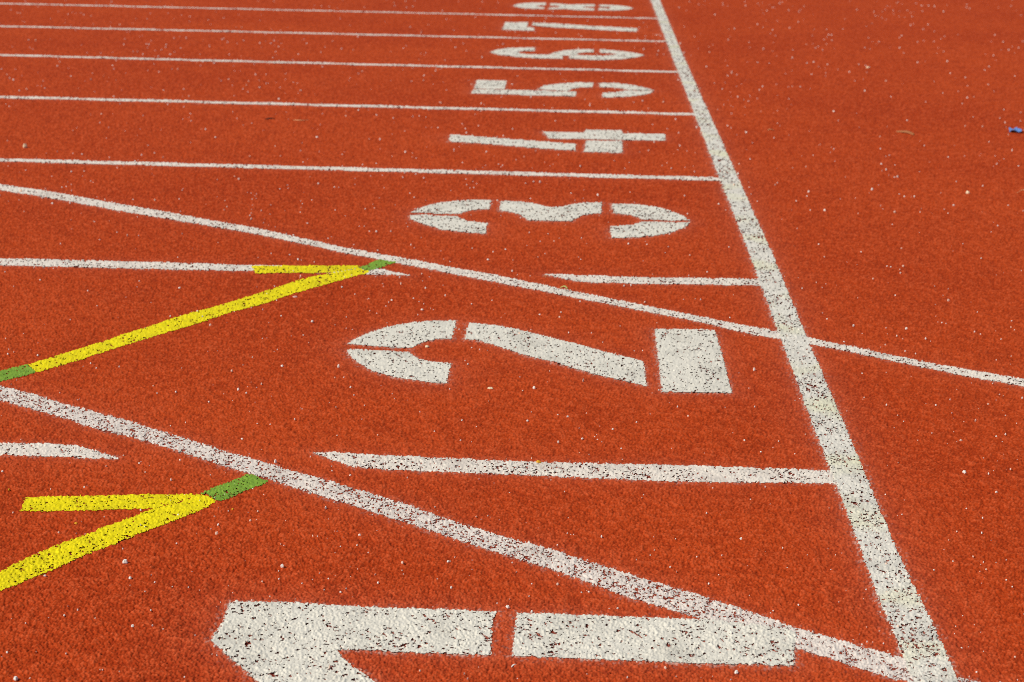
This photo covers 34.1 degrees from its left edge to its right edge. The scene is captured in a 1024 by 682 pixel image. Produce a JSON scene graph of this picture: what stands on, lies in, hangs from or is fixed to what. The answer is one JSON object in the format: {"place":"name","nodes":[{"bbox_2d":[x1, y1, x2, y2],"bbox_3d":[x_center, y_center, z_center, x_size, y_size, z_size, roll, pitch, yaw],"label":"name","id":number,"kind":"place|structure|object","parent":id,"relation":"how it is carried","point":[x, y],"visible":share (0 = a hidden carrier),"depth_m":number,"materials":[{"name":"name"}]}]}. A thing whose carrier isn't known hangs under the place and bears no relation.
{"place":"outdoors","nodes":[
{"label":"outdoors","id":0,"kind":"place"},
{"bbox_2d":[0,0,1023,681],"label":"track","id":1,"kind":"structure","parent":0,"point":[938,238],"depth_m":3.46,"materials":[{"name":"red rubber"}]},
{"bbox_2d":[0,442,117,458],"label":"lane line","id":2,"kind":"object","parent":1,"relation":"on","point":[47,449],"visible":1,"depth_m":2.66,"materials":[{"name":"white paint"}]},
{"bbox_2d":[0,474,267,590],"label":"yellow mark","id":3,"kind":"object","parent":1,"relation":"on","point":[154,519],"visible":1,"depth_m":2.43,"materials":[{"name":"paint"}]},
{"bbox_2d":[0,259,394,380],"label":"yellow mark","id":4,"kind":"object","parent":1,"relation":"on","point":[185,319],"visible":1,"depth_m":3.46,"materials":[{"name":"paint"}]},
{"bbox_2d":[0,258,408,275],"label":"lane line","id":5,"kind":"object","parent":1,"relation":"on","point":[138,265],"visible":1,"depth_m":3.83,"materials":[{"name":"white paint"}]},
{"bbox_2d":[0,3,658,18],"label":"lane line","id":6,"kind":"object","parent":1,"relation":"on","point":[320,10],"visible":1,"depth_m":9.64,"materials":[{"name":"white paint"}]},
{"bbox_2d":[1,25,670,41],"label":"lane line","id":7,"kind":"object","parent":1,"relation":"on","point":[332,33],"visible":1,"depth_m":8.50,"materials":[{"name":"white paint"}]},
{"bbox_2d":[0,54,677,72],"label":"lane line","id":8,"kind":"object","parent":1,"relation":"on","point":[341,63],"visible":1,"depth_m":7.36,"materials":[{"name":"white paint"}]},
{"bbox_2d":[0,96,694,114],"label":"lane line","id":9,"kind":"object","parent":1,"relation":"on","point":[341,105],"visible":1,"depth_m":6.20,"materials":[{"name":"white paint"}]},
{"bbox_2d":[0,158,724,180],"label":"lane line","id":10,"kind":"object","parent":1,"relation":"on","point":[385,169],"visible":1,"depth_m":4.99,"materials":[{"name":"white paint"}]},
{"bbox_2d":[0,386,976,681],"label":"diagonal line","id":11,"kind":"object","parent":1,"relation":"on","point":[820,644],"visible":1,"depth_m":2.33,"materials":[{"name":"white paint"}]},
{"bbox_2d":[211,600,795,681],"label":"lane number","id":12,"kind":"object","parent":1,"relation":"on","point":[657,629],"visible":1,"depth_m":2.06,"materials":[{"name":"white paint"}]},
{"bbox_2d":[0,184,1023,385],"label":"diagonal line","id":13,"kind":"object","parent":1,"relation":"on","point":[635,306],"visible":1,"depth_m":3.77,"materials":[{"name":"white paint"}]},
{"bbox_2d":[347,320,731,392],"bbox_3d":[0.042,0.022,3.219,0.732,0.003,0.429,2,17,2],"label":"lane number","id":14,"kind":"object","parent":1,"relation":"on","point":[678,364],"visible":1,"depth_m":3.21,"materials":[{"name":"white paint"}]},
{"bbox_2d":[409,199,689,237],"bbox_3d":[0.100,-0.326,4.394,0.739,0.003,0.430,2,17,2],"label":"lane number","id":15,"kind":"object","parent":1,"relation":"on","point":[510,206],"visible":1,"depth_m":4.43,"materials":[{"name":"white paint"}]},
{"bbox_2d":[449,129,664,152],"bbox_3d":[0.153,-0.672,5.558,0.728,0.004,0.450,2,17,2],"label":"lane number","id":16,"kind":"object","parent":1,"relation":"on","point":[608,135],"visible":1,"depth_m":5.53,"materials":[{"name":"white paint"}]},
{"bbox_2d":[472,80,652,96],"bbox_3d":[0.207,-1.017,6.719,0.729,0.003,0.417,2,17,2],"label":"lane number","id":17,"kind":"object","parent":1,"relation":"on","point":[483,89],"visible":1,"depth_m":6.70,"materials":[{"name":"white paint"}]},
{"bbox_2d":[491,47,643,59],"bbox_3d":[0.259,-1.357,7.866,0.724,0.003,0.441,2,17,2],"label":"lane number","id":18,"kind":"object","parent":1,"relation":"on","point":[559,53],"visible":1,"depth_m":7.83,"materials":[{"name":"white paint"}]},
{"bbox_2d":[502,22,636,31],"bbox_3d":[0.314,-1.695,9.004,0.724,0.003,0.435,2,17,2],"label":"lane number","id":19,"kind":"object","parent":1,"relation":"on","point":[522,25],"visible":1,"depth_m":9.01,"materials":[{"name":"white paint"}]},
{"bbox_2d":[514,2,632,9],"bbox_3d":[0.372,-2.038,10.159,0.725,0.003,0.442,2,17,2],"label":"lane number","id":20,"kind":"object","parent":1,"relation":"on","point":[571,6],"visible":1,"depth_m":10.16,"materials":[{"name":"white paint"}]},
{"bbox_2d":[314,451,836,483],"bbox_3d":[0.098,0.201,2.624,0.839,0.004,0.083,2,17,2],"label":"lane line","id":21,"kind":"object","parent":1,"relation":"on","point":[762,476],"visible":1,"depth_m":2.62,"materials":[{"name":"white paint"}]},
{"bbox_2d":[545,274,760,285],"bbox_3d":[0.328,-0.138,3.780,0.507,0.004,0.070,1,17,1],"label":"lane line","id":22,"kind":"object","parent":1,"relation":"on","point":[591,279],"visible":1,"depth_m":3.78,"materials":[{"name":"white paint"}]},
{"bbox_2d":[650,0,958,681],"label":"start line","id":23,"kind":"object","parent":1,"relation":"on","point":[844,472],"visible":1,"depth_m":2.77,"materials":[{"name":"white paint"}]},
{"bbox_2d":[896,130,914,134],"bbox_3d":[1.375,-0.728,5.814,0.018,0.009,0.075,-12,21,-37],"label":"dry leaf","id":24,"kind":"object","parent":1,"relation":"on","point":[909,132],"visible":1,"depth_m":5.81,"materials":[{"name":"orange plant"}]},
{"bbox_2d":[1009,127,1021,131],"bbox_3d":[1.777,-0.746,5.890,0.044,0.013,0.068,5,17,13],"label":"plastic scrap","id":25,"kind":"object","parent":1,"relation":"on","point":[1017,129],"visible":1,"depth_m":5.88,"materials":[{"name":"blue plastic"}]},
{"bbox_2d":[1,0,1023,681],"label":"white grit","id":26,"kind":"object","parent":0,"point":[461,270],"visible":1,"depth_m":4.64,"materials":[{"name":"white stone"}]}
]}

